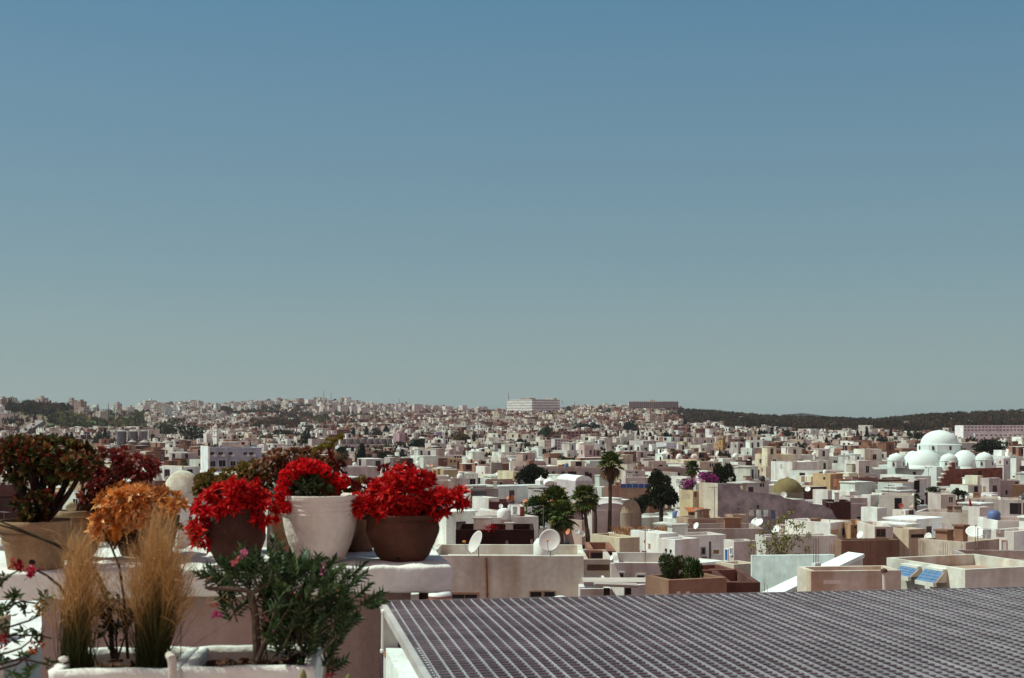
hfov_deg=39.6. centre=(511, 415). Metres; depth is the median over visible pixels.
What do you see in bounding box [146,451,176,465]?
house
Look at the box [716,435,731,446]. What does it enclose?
house
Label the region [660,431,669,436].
tree
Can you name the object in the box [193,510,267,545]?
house
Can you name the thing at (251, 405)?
house
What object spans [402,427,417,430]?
house
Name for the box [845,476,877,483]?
house
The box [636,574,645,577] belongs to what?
window
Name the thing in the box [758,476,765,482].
water tank
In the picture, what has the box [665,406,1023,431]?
wooded ridge
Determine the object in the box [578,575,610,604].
house
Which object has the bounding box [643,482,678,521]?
tree
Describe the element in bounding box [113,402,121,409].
house
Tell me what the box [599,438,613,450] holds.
house
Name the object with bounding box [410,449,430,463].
house
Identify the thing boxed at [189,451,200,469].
house
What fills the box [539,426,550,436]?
tree
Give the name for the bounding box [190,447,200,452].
house
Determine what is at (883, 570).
vent pipe
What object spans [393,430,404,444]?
silo tower
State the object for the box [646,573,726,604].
house
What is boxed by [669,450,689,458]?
house
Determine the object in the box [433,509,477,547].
house
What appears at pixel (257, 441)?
house
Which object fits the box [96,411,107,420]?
house
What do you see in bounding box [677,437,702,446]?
house
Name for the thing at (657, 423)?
house
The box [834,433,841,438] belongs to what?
tree
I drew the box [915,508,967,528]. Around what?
house
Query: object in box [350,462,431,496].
crimson succulent
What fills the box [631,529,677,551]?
house
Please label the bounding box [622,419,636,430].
tree
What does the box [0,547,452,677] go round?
parapet ledge
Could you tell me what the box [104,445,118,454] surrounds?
house
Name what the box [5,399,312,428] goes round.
hillside woods
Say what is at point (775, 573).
stair cover
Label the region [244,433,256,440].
house
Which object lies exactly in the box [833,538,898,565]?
house
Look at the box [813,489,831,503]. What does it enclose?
house
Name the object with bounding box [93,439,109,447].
house
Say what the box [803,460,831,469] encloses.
house
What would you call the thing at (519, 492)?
house
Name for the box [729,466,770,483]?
house
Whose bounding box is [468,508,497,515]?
house
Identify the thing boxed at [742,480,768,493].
house
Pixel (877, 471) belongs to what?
house
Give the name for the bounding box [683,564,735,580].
house
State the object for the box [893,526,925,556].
house
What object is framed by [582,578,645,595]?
lean to
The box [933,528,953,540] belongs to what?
vent box
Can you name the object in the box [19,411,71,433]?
road
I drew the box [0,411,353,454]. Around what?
ground
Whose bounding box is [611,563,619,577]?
stair wall
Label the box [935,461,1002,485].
stepped wall
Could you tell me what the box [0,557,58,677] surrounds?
flowering sprig
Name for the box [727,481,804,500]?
house
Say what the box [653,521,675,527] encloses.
house
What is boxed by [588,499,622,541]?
vaulted house
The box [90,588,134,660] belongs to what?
leafy shrub
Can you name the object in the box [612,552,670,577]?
house
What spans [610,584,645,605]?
house
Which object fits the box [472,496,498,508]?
house
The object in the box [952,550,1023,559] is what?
house
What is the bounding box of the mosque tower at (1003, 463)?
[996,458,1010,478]
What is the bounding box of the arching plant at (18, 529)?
[0,521,129,658]
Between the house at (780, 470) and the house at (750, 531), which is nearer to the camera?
the house at (750, 531)
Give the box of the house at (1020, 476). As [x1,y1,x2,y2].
[1016,472,1023,483]
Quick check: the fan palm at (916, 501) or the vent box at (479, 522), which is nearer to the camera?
the vent box at (479, 522)
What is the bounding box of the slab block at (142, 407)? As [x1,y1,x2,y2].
[135,405,149,410]
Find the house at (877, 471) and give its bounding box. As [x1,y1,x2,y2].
[872,468,886,478]
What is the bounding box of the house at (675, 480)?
[671,476,690,495]
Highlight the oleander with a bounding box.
[191,531,390,677]
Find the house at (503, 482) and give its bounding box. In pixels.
[485,479,513,484]
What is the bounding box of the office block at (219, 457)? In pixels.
[201,446,261,471]
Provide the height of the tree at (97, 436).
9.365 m
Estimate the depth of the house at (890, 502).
164.59 m
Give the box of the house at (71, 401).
[68,398,76,404]
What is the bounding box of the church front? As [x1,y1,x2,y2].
[204,432,211,444]
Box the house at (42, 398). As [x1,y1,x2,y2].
[36,396,47,402]
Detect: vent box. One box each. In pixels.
[472,517,491,529]
[504,522,513,529]
[626,464,632,469]
[627,473,632,477]
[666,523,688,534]
[694,509,710,517]
[699,508,709,517]
[723,517,741,527]
[743,476,750,479]
[809,518,821,521]
[834,492,839,501]
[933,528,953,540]
[946,505,952,512]
[952,524,969,541]
[953,505,962,512]
[972,492,980,497]
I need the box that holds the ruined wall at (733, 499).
[699,482,836,533]
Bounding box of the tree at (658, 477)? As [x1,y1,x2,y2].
[647,468,671,521]
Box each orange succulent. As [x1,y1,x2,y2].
[84,478,188,546]
[105,515,183,553]
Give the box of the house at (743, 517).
[725,514,747,522]
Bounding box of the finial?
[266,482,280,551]
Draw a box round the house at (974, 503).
[957,501,995,510]
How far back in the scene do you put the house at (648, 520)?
178.82 m
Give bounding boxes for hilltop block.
[507,398,559,411]
[628,400,677,408]
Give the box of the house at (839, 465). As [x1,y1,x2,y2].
[832,454,860,470]
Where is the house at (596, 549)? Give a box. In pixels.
[585,542,615,558]
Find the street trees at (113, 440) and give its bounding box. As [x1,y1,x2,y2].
[1,403,1003,460]
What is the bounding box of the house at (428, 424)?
[420,422,435,427]
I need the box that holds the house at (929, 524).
[876,515,943,536]
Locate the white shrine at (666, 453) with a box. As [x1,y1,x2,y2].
[661,451,671,458]
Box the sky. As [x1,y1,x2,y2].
[0,0,1023,418]
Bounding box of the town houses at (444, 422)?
[0,396,1023,608]
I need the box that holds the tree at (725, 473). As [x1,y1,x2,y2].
[713,462,735,483]
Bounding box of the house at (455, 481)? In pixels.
[450,477,468,488]
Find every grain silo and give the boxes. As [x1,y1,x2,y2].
[116,429,125,446]
[128,429,137,443]
[128,439,136,444]
[139,429,147,441]
[139,439,149,444]
[340,438,345,444]
[347,438,352,444]
[353,438,358,443]
[373,438,378,443]
[380,438,385,443]
[386,438,391,443]
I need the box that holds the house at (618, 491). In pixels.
[604,485,648,512]
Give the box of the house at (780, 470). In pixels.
[771,461,818,479]
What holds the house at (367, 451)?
on the ground at (40, 416)
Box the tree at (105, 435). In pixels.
[102,431,110,438]
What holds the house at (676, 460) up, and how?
on the ground at (40, 416)
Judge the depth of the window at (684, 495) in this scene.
173.21 m
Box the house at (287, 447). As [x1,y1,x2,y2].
[283,446,299,454]
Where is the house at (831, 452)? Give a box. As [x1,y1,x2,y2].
[829,447,842,455]
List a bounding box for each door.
[456,521,465,527]
[509,490,513,502]
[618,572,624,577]
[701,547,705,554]
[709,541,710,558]
[724,548,728,560]
[895,498,901,508]
[926,526,931,534]
[992,485,996,492]
[1001,540,1006,549]
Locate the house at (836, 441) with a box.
[833,439,843,444]
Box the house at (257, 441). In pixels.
[251,439,265,446]
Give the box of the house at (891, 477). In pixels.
[882,477,901,478]
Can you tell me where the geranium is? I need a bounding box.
[274,457,349,513]
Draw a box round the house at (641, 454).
[636,451,651,461]
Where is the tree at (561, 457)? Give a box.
[557,455,573,459]
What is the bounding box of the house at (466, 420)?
[462,419,479,424]
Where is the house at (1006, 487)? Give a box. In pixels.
[1001,479,1019,497]
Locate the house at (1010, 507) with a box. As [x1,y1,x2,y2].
[998,497,1023,516]
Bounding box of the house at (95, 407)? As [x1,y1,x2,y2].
[90,404,98,410]
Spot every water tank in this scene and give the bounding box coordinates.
[497,508,511,522]
[533,538,553,554]
[672,511,677,518]
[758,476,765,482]
[987,510,1000,520]
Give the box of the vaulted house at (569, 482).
[557,474,592,501]
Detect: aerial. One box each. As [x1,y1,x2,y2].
[635,528,651,561]
[710,486,719,517]
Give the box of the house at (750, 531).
[685,523,763,540]
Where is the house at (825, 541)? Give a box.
[755,533,836,554]
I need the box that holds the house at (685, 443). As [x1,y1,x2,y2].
[677,441,689,448]
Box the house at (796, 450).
[781,446,812,460]
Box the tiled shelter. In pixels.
[684,507,702,515]
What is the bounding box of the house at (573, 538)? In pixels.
[566,502,585,544]
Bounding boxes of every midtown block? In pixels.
[538,440,550,450]
[551,439,568,449]
[629,440,655,444]
[656,442,676,448]
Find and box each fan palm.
[335,446,350,461]
[521,494,552,536]
[539,483,573,528]
[548,499,578,544]
[568,484,599,541]
[593,494,599,533]
[597,450,624,532]
[670,448,675,458]
[684,460,699,489]
[914,494,921,510]
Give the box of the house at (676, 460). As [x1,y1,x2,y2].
[661,459,701,463]
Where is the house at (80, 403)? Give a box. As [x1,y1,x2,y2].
[74,400,86,413]
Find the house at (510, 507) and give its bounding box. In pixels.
[508,505,536,514]
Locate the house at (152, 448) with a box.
[144,447,160,450]
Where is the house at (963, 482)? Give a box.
[931,476,964,488]
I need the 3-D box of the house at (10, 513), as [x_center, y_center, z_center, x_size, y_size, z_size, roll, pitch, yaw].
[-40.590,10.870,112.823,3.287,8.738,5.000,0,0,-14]
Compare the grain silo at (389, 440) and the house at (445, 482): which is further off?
the grain silo at (389, 440)
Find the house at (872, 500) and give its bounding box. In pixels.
[861,494,877,506]
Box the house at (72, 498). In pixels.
[63,490,86,509]
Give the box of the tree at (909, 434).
[906,430,911,439]
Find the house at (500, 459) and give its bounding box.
[491,457,507,462]
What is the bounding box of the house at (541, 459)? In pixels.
[535,453,563,460]
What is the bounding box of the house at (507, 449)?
[492,444,519,454]
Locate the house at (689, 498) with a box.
[680,490,698,515]
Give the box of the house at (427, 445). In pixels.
[425,443,444,448]
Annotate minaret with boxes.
[212,424,218,444]
[717,428,725,449]
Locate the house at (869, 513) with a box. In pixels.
[861,506,886,520]
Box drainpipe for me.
[485,558,488,608]
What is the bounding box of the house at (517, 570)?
[433,544,583,608]
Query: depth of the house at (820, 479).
259.42 m
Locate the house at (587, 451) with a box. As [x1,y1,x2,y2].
[577,445,601,457]
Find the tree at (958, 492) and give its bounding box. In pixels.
[951,489,968,498]
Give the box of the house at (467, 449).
[456,447,475,454]
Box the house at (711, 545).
[678,532,725,560]
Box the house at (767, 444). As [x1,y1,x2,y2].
[755,443,780,453]
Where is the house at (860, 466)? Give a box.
[844,460,875,476]
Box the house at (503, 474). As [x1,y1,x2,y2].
[497,470,518,481]
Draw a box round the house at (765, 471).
[759,466,770,477]
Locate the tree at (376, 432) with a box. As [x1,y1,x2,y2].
[368,429,380,434]
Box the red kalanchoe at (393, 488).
[348,460,472,526]
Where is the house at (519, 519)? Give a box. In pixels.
[475,514,537,541]
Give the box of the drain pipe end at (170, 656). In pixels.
[165,651,176,677]
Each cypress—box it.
[358,443,366,457]
[364,426,368,434]
[383,425,388,431]
[865,427,869,438]
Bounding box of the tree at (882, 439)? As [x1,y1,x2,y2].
[876,436,887,441]
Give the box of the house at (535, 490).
[509,486,581,539]
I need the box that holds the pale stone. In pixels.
[65,501,76,510]
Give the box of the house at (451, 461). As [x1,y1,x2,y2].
[447,458,461,464]
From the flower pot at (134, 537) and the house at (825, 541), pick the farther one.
the house at (825, 541)
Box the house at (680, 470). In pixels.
[637,466,701,478]
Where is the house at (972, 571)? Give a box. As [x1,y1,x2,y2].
[887,554,1023,597]
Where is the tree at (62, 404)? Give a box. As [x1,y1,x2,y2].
[53,402,66,409]
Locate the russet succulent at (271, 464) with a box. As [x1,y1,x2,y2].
[249,445,347,491]
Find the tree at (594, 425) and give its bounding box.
[590,422,599,428]
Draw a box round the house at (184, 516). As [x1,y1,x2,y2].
[175,504,192,548]
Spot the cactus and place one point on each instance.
(303, 674)
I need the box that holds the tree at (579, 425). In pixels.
[573,422,594,428]
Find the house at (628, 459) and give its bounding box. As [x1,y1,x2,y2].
[612,454,637,481]
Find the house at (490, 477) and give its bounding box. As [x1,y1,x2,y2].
[484,475,496,483]
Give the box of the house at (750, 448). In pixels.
[741,441,761,459]
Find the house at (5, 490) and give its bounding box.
[0,482,24,495]
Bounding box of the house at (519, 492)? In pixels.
[486,484,544,504]
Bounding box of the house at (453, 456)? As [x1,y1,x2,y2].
[445,455,461,457]
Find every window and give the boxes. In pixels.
[210,461,215,466]
[218,460,225,466]
[230,461,235,465]
[451,592,478,598]
[471,491,485,495]
[529,590,542,596]
[543,590,555,596]
[587,564,608,569]
[591,553,611,557]
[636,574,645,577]
[682,493,689,498]
[692,520,715,522]
[712,548,719,554]
[823,580,840,583]
[831,529,837,534]
[871,496,877,505]
[876,528,885,536]
[908,510,913,514]
[911,534,923,537]
[948,496,952,502]
[1010,503,1020,513]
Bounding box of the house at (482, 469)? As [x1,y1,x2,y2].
[476,466,489,473]
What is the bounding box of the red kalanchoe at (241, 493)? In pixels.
[183,474,282,555]
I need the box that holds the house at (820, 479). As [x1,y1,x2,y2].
[813,473,840,489]
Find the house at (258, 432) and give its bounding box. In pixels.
[249,428,261,434]
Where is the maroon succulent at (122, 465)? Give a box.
[75,444,162,510]
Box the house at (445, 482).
[426,479,450,490]
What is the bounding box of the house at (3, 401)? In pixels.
[0,397,5,410]
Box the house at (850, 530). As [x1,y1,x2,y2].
[836,519,860,538]
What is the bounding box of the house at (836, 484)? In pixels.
[833,479,850,489]
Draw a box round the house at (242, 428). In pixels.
[235,426,246,430]
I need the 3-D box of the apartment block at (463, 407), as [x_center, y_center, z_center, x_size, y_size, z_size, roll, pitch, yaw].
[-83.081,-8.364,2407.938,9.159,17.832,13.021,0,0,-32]
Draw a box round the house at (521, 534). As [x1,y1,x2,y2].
[456,524,533,543]
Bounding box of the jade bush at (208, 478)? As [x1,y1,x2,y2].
[191,457,280,503]
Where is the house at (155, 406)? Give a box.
[150,402,163,411]
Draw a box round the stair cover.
[751,552,863,601]
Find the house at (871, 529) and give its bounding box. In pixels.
[857,521,892,537]
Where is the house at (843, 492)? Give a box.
[832,490,857,498]
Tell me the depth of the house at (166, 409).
1536.45 m
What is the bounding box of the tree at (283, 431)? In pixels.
[273,429,298,435]
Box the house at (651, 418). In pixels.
[645,414,662,422]
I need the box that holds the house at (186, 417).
[175,416,191,418]
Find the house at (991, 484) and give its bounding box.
[980,477,1000,496]
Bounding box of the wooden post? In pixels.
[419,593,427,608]
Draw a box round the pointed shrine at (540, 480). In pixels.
[535,476,544,484]
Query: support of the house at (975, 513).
on the ground at (40, 416)
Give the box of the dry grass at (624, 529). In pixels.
[608,525,666,535]
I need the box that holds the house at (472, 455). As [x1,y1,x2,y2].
[462,451,485,462]
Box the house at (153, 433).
[148,430,159,439]
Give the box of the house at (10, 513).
[0,496,18,519]
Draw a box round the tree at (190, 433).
[179,424,204,439]
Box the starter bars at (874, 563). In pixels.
[866,540,876,565]
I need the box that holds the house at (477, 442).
[472,441,484,445]
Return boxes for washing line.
[513,505,543,530]
[746,508,779,532]
[977,527,1023,553]
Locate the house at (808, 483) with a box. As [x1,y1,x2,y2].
[804,473,843,485]
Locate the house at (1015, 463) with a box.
[999,448,1023,478]
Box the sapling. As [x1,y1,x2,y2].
[744,507,811,559]
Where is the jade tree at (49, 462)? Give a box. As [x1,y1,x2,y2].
[0,432,106,521]
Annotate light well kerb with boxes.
[380,598,1023,677]
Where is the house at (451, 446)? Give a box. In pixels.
[446,444,463,450]
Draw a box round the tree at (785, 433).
[783,430,794,436]
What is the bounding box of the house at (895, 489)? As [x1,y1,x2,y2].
[878,486,927,510]
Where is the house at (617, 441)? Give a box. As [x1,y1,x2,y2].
[611,437,626,446]
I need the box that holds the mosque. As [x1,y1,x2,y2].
[879,430,993,485]
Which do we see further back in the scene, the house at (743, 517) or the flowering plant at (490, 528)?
the house at (743, 517)
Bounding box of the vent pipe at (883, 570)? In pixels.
[881,568,887,589]
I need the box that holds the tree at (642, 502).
[631,494,649,513]
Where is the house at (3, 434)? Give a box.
[0,432,7,438]
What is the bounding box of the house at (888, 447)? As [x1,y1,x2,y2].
[878,442,898,456]
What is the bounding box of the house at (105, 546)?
[99,542,108,547]
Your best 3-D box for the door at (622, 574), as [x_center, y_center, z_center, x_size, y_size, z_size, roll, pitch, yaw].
[4.932,7.237,63.953,0.292,0.427,0.100,0,0,3]
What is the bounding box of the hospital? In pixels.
[955,425,1023,437]
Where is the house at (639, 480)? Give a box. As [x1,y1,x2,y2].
[621,476,651,488]
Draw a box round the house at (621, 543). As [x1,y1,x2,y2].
[591,533,639,551]
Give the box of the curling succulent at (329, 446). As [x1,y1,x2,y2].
[312,432,371,493]
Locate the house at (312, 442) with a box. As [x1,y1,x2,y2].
[308,439,336,445]
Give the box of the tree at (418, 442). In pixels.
[408,438,424,446]
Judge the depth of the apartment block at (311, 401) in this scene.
2805.03 m
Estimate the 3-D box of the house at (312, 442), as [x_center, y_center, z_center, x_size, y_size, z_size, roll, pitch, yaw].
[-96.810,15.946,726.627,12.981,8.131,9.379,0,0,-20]
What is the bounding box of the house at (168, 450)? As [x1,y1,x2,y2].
[163,447,179,455]
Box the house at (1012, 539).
[991,527,1023,549]
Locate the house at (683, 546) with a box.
[658,536,698,572]
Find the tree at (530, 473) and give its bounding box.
[515,463,549,483]
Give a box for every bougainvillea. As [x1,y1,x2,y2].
[678,478,697,489]
[697,471,718,482]
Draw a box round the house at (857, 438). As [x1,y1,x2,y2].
[846,436,868,441]
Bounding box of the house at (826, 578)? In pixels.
[797,565,900,600]
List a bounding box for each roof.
[0,600,41,677]
[380,587,1023,677]
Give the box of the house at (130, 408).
[123,405,134,413]
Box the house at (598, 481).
[593,475,608,485]
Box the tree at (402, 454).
[399,448,407,457]
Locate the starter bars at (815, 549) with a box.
[813,538,818,562]
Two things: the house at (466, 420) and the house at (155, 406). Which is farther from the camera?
the house at (155, 406)
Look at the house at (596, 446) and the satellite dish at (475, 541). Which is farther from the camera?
the house at (596, 446)
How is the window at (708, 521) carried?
in the house at (692, 519)
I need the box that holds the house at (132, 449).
[122,445,143,452]
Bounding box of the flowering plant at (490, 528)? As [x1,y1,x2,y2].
[481,523,503,532]
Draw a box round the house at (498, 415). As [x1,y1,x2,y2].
[493,411,505,419]
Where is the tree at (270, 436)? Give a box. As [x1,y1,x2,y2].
[259,433,274,439]
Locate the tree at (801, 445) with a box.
[798,443,806,447]
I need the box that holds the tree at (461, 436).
[452,431,470,440]
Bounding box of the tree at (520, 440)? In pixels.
[512,438,529,443]
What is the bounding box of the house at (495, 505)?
[489,499,508,509]
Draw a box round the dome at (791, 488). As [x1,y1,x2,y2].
[771,477,803,498]
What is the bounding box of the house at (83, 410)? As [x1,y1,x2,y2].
[76,407,87,415]
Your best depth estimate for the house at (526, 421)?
1372.49 m
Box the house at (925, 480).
[908,478,927,487]
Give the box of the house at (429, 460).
[417,456,440,479]
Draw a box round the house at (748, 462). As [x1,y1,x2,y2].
[735,460,758,476]
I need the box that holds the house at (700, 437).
[693,433,714,442]
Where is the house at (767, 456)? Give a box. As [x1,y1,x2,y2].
[755,446,795,468]
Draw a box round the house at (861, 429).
[857,425,875,433]
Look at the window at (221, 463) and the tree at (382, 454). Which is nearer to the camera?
the window at (221, 463)
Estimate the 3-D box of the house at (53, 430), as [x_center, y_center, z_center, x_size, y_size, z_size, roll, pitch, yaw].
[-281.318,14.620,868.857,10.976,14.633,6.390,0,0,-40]
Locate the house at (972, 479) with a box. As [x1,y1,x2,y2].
[965,475,982,484]
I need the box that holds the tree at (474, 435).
[472,431,477,440]
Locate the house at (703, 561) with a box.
[699,558,722,564]
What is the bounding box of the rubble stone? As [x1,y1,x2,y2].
[51,656,68,668]
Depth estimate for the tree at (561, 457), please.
329.87 m
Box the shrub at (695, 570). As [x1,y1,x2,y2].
[684,556,704,578]
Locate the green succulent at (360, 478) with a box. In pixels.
[343,474,367,493]
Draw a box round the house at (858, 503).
[839,495,867,519]
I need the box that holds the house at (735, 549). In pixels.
[724,539,755,561]
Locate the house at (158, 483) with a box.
[155,481,165,486]
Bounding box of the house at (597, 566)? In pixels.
[583,550,612,577]
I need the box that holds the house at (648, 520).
[599,497,658,527]
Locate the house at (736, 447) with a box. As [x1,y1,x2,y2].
[727,442,745,456]
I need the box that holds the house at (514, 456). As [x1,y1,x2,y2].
[492,455,515,457]
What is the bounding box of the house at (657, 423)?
[650,421,667,427]
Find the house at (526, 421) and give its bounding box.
[522,419,534,423]
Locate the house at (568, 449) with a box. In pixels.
[553,442,576,456]
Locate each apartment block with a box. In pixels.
[0,414,13,421]
[305,399,315,404]
[337,406,347,413]
[349,406,356,414]
[358,407,367,413]
[412,404,421,410]
[442,406,452,409]
[459,405,466,410]
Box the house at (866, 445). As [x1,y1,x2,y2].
[859,441,875,448]
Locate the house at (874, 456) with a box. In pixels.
[854,449,886,466]
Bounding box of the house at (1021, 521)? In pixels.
[1017,515,1023,527]
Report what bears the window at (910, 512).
in the house at (899, 512)
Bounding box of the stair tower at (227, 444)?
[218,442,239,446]
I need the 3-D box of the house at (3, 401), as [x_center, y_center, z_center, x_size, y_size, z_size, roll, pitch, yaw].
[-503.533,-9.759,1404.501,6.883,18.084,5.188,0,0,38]
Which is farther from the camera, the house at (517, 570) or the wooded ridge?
the wooded ridge
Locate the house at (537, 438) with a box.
[530,436,542,445]
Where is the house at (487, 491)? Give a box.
[471,487,498,507]
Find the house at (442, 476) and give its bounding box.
[436,475,448,478]
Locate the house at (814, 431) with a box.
[800,429,821,434]
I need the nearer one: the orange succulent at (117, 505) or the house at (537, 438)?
the orange succulent at (117, 505)
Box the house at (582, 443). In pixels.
[576,442,593,454]
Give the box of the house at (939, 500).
[928,492,955,508]
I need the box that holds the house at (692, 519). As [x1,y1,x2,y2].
[676,515,723,522]
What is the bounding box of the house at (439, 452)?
[418,448,444,457]
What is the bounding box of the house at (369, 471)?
[332,466,378,477]
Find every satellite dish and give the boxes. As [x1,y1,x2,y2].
[462,531,481,557]
[539,529,560,555]
[751,518,762,525]
[772,525,778,533]
[857,531,862,537]
[924,533,931,537]
[966,524,982,545]
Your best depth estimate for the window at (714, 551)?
84.73 m
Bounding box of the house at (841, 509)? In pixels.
[822,499,850,518]
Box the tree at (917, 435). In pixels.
[911,430,922,439]
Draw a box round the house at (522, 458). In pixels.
[510,452,544,469]
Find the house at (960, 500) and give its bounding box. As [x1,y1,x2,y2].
[956,499,964,504]
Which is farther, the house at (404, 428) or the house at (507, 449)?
the house at (404, 428)
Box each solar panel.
[621,484,648,487]
[898,563,921,580]
[915,566,947,586]
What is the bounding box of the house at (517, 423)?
[513,421,524,427]
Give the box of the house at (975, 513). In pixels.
[968,506,989,536]
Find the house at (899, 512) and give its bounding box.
[893,509,915,515]
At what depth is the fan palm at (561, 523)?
115.46 m
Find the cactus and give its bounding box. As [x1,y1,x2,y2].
[300,669,306,677]
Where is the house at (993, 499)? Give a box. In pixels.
[965,496,999,510]
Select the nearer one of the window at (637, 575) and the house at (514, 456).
the window at (637, 575)
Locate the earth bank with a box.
[614,526,666,535]
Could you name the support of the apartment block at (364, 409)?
on the ground at (40, 416)
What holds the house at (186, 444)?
on the ground at (40, 416)
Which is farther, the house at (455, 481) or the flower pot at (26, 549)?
the house at (455, 481)
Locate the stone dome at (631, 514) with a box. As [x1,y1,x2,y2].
[620,499,641,527]
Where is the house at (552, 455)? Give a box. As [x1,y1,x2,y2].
[543,453,560,457]
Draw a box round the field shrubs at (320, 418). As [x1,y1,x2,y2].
[279,410,388,423]
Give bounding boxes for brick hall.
[562,431,598,437]
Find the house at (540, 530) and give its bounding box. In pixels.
[538,527,545,537]
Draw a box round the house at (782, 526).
[776,523,784,533]
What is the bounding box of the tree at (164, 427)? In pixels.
[153,418,184,436]
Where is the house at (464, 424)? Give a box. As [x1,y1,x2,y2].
[456,422,470,429]
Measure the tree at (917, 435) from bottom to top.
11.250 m
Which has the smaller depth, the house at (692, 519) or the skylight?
the skylight
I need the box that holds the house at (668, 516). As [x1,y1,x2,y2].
[642,512,675,521]
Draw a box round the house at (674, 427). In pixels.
[669,425,682,429]
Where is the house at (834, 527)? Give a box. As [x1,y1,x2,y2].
[785,518,850,538]
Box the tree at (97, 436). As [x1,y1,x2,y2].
[93,432,102,439]
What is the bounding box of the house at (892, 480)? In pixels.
[877,478,927,504]
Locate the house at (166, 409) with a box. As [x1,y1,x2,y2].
[161,405,171,416]
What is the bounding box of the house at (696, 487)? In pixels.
[693,471,711,490]
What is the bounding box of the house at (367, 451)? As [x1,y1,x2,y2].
[349,448,377,460]
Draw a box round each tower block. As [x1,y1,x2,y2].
[695,428,704,433]
[705,429,712,436]
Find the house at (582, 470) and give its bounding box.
[514,466,604,483]
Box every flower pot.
[0,518,74,570]
[56,510,97,559]
[117,514,179,556]
[206,506,265,565]
[270,504,360,551]
[281,492,358,562]
[348,516,372,551]
[365,515,439,561]
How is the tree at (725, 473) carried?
on the ground at (40, 416)
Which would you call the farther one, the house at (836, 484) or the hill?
the hill
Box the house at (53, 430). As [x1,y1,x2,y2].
[41,427,61,434]
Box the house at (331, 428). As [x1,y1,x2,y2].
[326,426,335,430]
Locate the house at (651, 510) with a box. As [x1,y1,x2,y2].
[649,490,671,512]
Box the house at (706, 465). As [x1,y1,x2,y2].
[697,461,721,471]
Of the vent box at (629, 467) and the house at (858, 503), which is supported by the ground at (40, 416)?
the house at (858, 503)
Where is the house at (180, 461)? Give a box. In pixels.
[171,458,186,465]
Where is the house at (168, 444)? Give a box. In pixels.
[165,443,173,446]
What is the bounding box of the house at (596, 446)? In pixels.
[594,444,599,448]
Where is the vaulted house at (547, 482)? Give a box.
[543,478,556,486]
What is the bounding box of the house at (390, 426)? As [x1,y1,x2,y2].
[381,425,397,430]
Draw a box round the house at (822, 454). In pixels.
[813,449,837,468]
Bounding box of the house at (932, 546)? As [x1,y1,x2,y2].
[918,537,998,555]
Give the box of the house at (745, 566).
[716,560,750,575]
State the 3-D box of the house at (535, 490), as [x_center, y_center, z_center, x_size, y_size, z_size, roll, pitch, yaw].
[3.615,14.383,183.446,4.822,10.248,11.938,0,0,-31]
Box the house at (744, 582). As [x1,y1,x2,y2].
[709,569,759,602]
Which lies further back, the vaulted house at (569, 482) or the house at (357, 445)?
the house at (357, 445)
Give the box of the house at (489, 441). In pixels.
[485,437,502,445]
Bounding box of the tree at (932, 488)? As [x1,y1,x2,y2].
[925,486,941,491]
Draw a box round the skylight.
[428,591,451,609]
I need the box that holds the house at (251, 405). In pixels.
[248,402,257,408]
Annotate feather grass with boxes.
[24,507,132,668]
[94,495,253,667]
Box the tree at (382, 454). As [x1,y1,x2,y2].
[377,451,386,458]
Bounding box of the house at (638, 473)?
[622,469,644,476]
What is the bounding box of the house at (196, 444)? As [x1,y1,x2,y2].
[187,443,204,450]
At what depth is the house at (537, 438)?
667.01 m
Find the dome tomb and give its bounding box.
[165,466,202,505]
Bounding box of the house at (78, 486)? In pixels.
[55,467,110,491]
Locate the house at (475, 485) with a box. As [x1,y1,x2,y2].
[454,484,490,509]
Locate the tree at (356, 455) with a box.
[353,447,358,462]
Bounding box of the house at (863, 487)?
[839,481,879,503]
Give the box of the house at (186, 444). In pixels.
[176,440,190,448]
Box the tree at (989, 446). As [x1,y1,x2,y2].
[971,439,1008,454]
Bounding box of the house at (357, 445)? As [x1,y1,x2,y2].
[337,444,394,447]
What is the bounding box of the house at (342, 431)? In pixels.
[326,429,349,438]
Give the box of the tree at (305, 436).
[300,428,311,444]
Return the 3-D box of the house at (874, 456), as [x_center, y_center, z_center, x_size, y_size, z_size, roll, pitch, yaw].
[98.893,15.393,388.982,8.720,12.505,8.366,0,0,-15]
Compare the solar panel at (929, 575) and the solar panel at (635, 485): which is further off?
the solar panel at (635, 485)
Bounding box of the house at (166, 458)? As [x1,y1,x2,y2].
[154,450,168,459]
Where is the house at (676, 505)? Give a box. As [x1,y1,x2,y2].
[671,501,679,511]
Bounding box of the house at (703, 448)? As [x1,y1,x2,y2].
[690,445,708,452]
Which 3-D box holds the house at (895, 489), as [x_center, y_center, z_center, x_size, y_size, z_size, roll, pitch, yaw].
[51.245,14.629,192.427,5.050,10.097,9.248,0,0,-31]
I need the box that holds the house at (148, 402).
[143,399,156,404]
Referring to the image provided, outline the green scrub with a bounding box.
[46,406,146,427]
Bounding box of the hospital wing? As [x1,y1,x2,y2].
[974,433,1023,441]
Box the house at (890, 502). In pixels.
[879,493,913,516]
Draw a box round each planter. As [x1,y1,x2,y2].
[48,646,198,677]
[180,644,323,677]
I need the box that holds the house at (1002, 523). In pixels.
[978,517,1018,537]
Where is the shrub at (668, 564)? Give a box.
[658,552,688,578]

